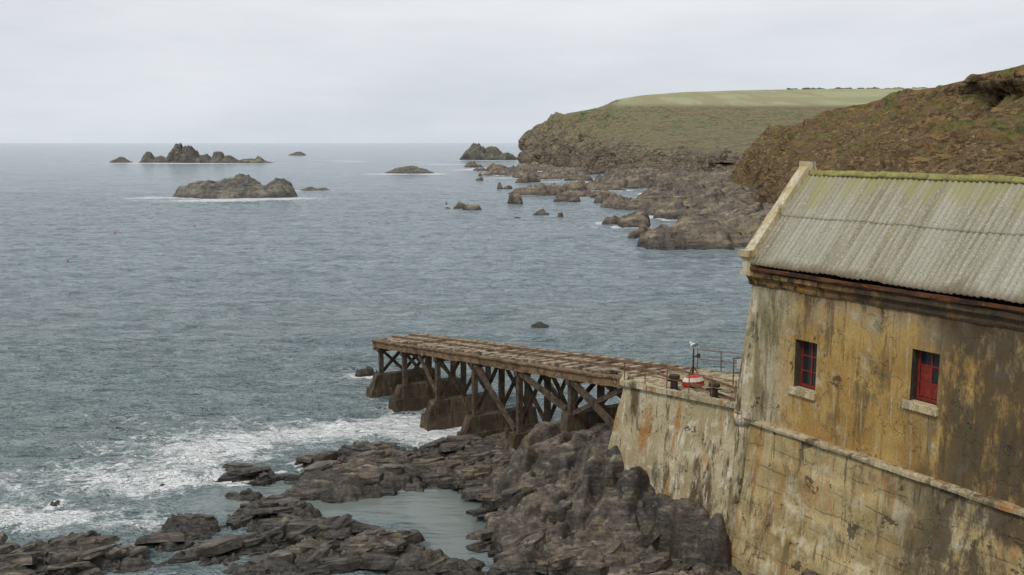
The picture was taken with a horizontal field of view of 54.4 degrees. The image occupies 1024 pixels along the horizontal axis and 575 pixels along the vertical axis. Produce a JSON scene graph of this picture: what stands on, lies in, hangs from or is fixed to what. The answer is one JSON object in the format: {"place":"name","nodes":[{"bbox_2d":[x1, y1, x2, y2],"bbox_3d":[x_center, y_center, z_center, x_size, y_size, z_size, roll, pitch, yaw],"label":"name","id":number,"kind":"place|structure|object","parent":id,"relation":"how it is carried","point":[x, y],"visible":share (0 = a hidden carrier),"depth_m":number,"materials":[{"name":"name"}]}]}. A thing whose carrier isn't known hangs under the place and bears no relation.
{"place":"outdoors","nodes":[
{"label":"outdoors","id":0,"kind":"place"},
{"bbox_2d":[0,143,751,574],"bbox_3d":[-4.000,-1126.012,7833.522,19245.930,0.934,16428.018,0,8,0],"label":"sea","id":1,"kind":"structure","parent":0,"point":[152,337],"depth_m":120.27,"materials":[{"name":"liquid"}]},
{"bbox_2d":[109,157,133,162],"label":"sea stack","id":2,"kind":"object","parent":1,"relation":"in","point":[121,160],"visible":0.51,"depth_m":963.16,"materials":[{"name":"grey stone"}]},
{"bbox_2d":[138,151,165,162],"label":"sea stack","id":3,"kind":"object","parent":1,"relation":"in","point":[148,157],"visible":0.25,"depth_m":960.02,"materials":[{"name":"grey stone"}]},
{"bbox_2d":[162,143,210,162],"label":"sea stack","id":4,"kind":"object","parent":1,"relation":"in","point":[178,153],"visible":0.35,"depth_m":951.75,"materials":[{"name":"grey stone"}]},
{"bbox_2d":[199,151,238,162],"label":"sea stack","id":5,"kind":"object","parent":1,"relation":"in","point":[218,157],"visible":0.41,"depth_m":950.75,"materials":[{"name":"grey stone"}]},
{"bbox_2d":[173,173,297,198],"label":"rocky islet","id":6,"kind":"object","parent":1,"relation":"in","point":[242,185],"visible":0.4,"depth_m":360.81,"materials":[{"name":"grey stone"}]},
{"bbox_2d":[232,156,274,162],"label":"sea stack","id":7,"kind":"object","parent":1,"relation":"in","point":[257,159],"visible":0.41,"depth_m":947.68,"materials":[{"name":"grey stone"}]},
{"bbox_2d":[289,152,305,154],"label":"sea stack","id":8,"kind":"object","parent":1,"relation":"in","point":[298,153],"visible":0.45,"depth_m":1482.57,"materials":[{"name":"grey stone"}]},
{"bbox_2d":[301,187,328,190],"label":"rocky islet","id":9,"kind":"object","parent":1,"relation":"in","point":[313,189],"visible":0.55,"depth_m":413.84,"materials":[{"name":"grey stone"}]},
{"bbox_2d":[355,366,378,376],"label":"wave washed rock","id":10,"kind":"object","parent":1,"relation":"in","point":[367,371],"visible":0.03,"depth_m":86.12,"materials":[{"name":"grey stone"}]},
{"bbox_2d":[385,165,433,173],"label":"rocky islet","id":11,"kind":"object","parent":1,"relation":"in","point":[412,169],"visible":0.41,"depth_m":634.76,"materials":[{"name":"grey stone"}]},
{"bbox_2d":[459,143,516,159],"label":"rocky islet","id":12,"kind":"object","parent":1,"relation":"in","point":[475,151],"visible":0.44,"depth_m":1100.97,"materials":[{"name":"grey stone"}]},
{"bbox_2d":[531,321,548,327],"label":"sea rock","id":13,"kind":"object","parent":1,"relation":"in","point":[537,324],"visible":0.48,"depth_m":108.10,"materials":[{"name":"grey stone"}]},
{"bbox_2d":[366,334,736,453],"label":"slipway pier","id":14,"kind":"structure","parent":1,"relation":"in","point":[448,402],"depth_m":66.16,"materials":[{"name":"wood"}]},
{"bbox_2d":[446,161,773,249],"bbox_3d":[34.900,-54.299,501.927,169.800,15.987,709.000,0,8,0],"label":"rocky foreshore","id":15,"kind":"structure","parent":1,"relation":"in","point":[713,210],"depth_m":275.09,"materials":[{"name":"grey stone"}]},
{"bbox_2d":[0,421,820,574],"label":"rocky shore","id":16,"kind":"structure","parent":0,"point":[604,491],"depth_m":48.65,"materials":[{"name":"grey stone"}]},
{"bbox_2d":[0,423,724,574],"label":"slate slabs","id":17,"kind":"structure","parent":16,"relation":"on","point":[352,555],"depth_m":48.72,"materials":[{"name":"grey stone"}]},
{"bbox_2d":[608,369,738,550],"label":"retaining wall","id":18,"kind":"structure","parent":16,"relation":"on","point":[675,447],"depth_m":47.55,"materials":[{"name":"concrete"}]},
{"bbox_2d":[667,374,681,390],"bbox_3d":[7.900,4.639,48.483,0.657,0.780,0.657,8,12,44],"label":"mooring bollard","id":19,"kind":"object","parent":18,"relation":"on","point":[673,384],"visible":0.66,"depth_m":48.34,"materials":[{"name":"black metal"}]},
{"bbox_2d":[619,374,736,408],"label":"wall kerb","id":20,"kind":"structure","parent":18,"relation":"on","point":[683,394],"depth_m":47.38,"materials":[{"name":"concrete"}]},
{"bbox_2d":[624,360,736,400],"bbox_3d":[7.902,4.450,47.460,6.301,1.051,0.086,8,11,42],"label":"railing","id":21,"kind":"object","parent":20,"relation":"on","point":[711,387],"visible":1,"depth_m":47.08,"materials":[{"name":"metal"}]},
{"bbox_2d":[682,375,704,386],"bbox_3d":[9.000,4.598,49.386,1.260,0.500,0.630,-3,9,-20],"label":"buoy","id":22,"kind":"object","parent":18,"relation":"on","point":[697,379],"visible":0.81,"depth_m":49.16,"materials":[{"name":"red paint"}]},
{"bbox_2d":[688,349,700,375],"bbox_3d":[9.222,3.933,49.994,0.793,1.760,0.913,0,8,0],"label":"lamp post","id":23,"kind":"object","parent":18,"relation":"on","point":[696,356],"visible":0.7,"depth_m":49.92,"materials":[{"name":"black metal"}]},
{"bbox_2d":[689,341,698,348],"bbox_3d":[9.099,2.869,49.840,0.621,0.371,0.210,-3,9,-20],"label":"gull","id":24,"kind":"object","parent":23,"relation":"on","point":[692,344],"visible":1,"depth_m":49.76,"materials":[{"name":"white"}]},
{"bbox_2d":[706,382,721,398],"bbox_3d":[9.500,4.885,46.800,0.657,0.780,0.657,-8,12,-44],"label":"mooring bollard","id":25,"kind":"object","parent":18,"relation":"on","point":[715,390],"visible":0.62,"depth_m":46.65,"materials":[{"name":"black metal"}]},
{"bbox_2d":[697,349,742,371],"bbox_3d":[12.754,4.026,51.569,6.559,1.102,0.086,5,9,28],"label":"railing","id":26,"kind":"object","parent":18,"relation":"on","point":[721,361],"visible":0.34,"depth_m":52.53,"materials":[{"name":"metal"}]},
{"bbox_2d":[732,357,741,385],"bbox_3d":[11.383,4.174,49.152,1.061,1.506,0.070,-2,9,-15],"label":"notice frame","id":27,"kind":"object","parent":18,"relation":"on","point":[739,363],"visible":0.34,"depth_m":49.01,"materials":[{"name":"metal"}]},
{"bbox_2d":[734,300,759,420],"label":"corner buttress","id":28,"kind":"structure","parent":18,"relation":"on","point":[747,401],"depth_m":44.50,"materials":[{"name":"concrete"}]},
{"bbox_2d":[731,424,1023,574],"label":"wall","id":29,"kind":"structure","parent":16,"relation":"on","point":[801,507],"depth_m":40.04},
{"bbox_2d":[733,411,750,501],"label":"corner column","id":30,"kind":"structure","parent":29,"relation":"on","point":[741,429],"depth_m":45.26,"materials":[{"name":"concrete"}]},
{"bbox_2d":[747,420,1023,516],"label":"string course","id":31,"kind":"object","parent":29,"relation":"on","point":[1006,506],"visible":0.97,"depth_m":38.09,"materials":[{"name":"stone"}]},
{"bbox_2d":[751,285,1023,507],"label":"front wall","id":32,"kind":"structure","parent":29,"relation":"on","point":[970,437],"depth_m":37.97,"materials":[{"name":"beige paint"}]},
{"bbox_2d":[787,386,938,416],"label":"window sills","id":33,"kind":"structure","parent":32,"relation":"attached to","point":[909,404],"depth_m":37.48,"materials":[{"name":"beige stone"}]},
{"bbox_2d":[794,339,939,404],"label":"window reveals","id":34,"kind":"structure","parent":32,"relation":"attached to","point":[914,370],"depth_m":37.67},
{"bbox_2d":[800,340,939,403],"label":"window frames","id":35,"kind":"structure","parent":34,"relation":"in","point":[926,387],"depth_m":37.42,"materials":[{"name":"red wood"}]},
{"bbox_2d":[803,341,939,399],"bbox_3d":[15.672,3.553,37.118,0.015,2.920,12.840,-5,10,-30],"label":"window glass","id":36,"kind":"object","parent":35,"relation":"in","point":[926,358],"visible":0.43,"depth_m":42.09,"materials":[{"name":"glass"}]},
{"bbox_2d":[746,272,1023,330],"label":"cornice","id":37,"kind":"structure","parent":32,"relation":"attached to","point":[990,317],"depth_m":37.55,"materials":[{"name":"beige stone"}]},
{"bbox_2d":[738,249,759,275],"bbox_3d":[10.586,-1.124,44.183,0.928,1.130,0.628,-5,10,-30],"label":"kneeler","id":38,"kind":"object","parent":37,"relation":"on","point":[746,266],"visible":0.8,"depth_m":43.93,"materials":[{"name":"stone"}]},
{"bbox_2d":[750,267,1023,313],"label":"rusty gutter","id":39,"kind":"object","parent":37,"relation":"on","point":[950,299],"visible":1,"depth_m":37.06,"materials":[{"name":"brown metal"}]},
{"bbox_2d":[759,266,1023,369],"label":"gable and back walls","id":40,"kind":"structure","parent":29,"relation":"on","point":[980,298],"depth_m":44.29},
{"bbox_2d":[740,161,816,260],"bbox_3d":[18.627,-2.243,36.542,7.319,4.384,21.470,-5,10,-30],"label":"gable coping","id":41,"kind":"object","parent":40,"relation":"on","point":[776,212],"visible":0.52,"depth_m":44.51,"materials":[{"name":"stone"}]},
{"bbox_2d":[750,216,1023,303],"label":"roof sheet","id":42,"kind":"object","parent":40,"relation":"attached to","point":[971,264],"visible":1,"depth_m":37.94,"materials":[{"name":"grey metal"}]},
{"bbox_2d":[782,174,1023,235],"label":"roof sheet","id":43,"kind":"object","parent":42,"relation":"on","point":[987,207],"visible":1,"depth_m":39.25,"materials":[{"name":"grey metal"}]},
{"bbox_2d":[808,169,1023,182],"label":"mossy ridge","id":44,"kind":"structure","parent":43,"relation":"on","point":[951,177],"depth_m":39.76,"materials":[{"name":"plant"}]},
{"bbox_2d":[0,0,1023,142],"label":"sky","id":45,"kind":"structure","parent":0,"point":[72,71],"materials":[{"name":"grey"}]},
{"bbox_2d":[517,88,925,172],"bbox_3d":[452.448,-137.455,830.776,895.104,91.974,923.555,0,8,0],"label":"headland","id":46,"kind":"structure","parent":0,"point":[706,131],"depth_m":740.52,"materials":[{"name":"green plant"}]},
{"bbox_2d":[787,87,926,88],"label":"hedgerow","id":47,"kind":"object","parent":46,"relation":"on","point":[850,88],"visible":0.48,"depth_m":1078.45,"materials":[{"name":"green plant"}]},
{"bbox_2d":[727,64,1023,203],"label":"sea cliff","id":48,"kind":"structure","parent":0,"point":[971,124],"depth_m":206.19,"materials":[{"name":"brown plant"}]}
]}

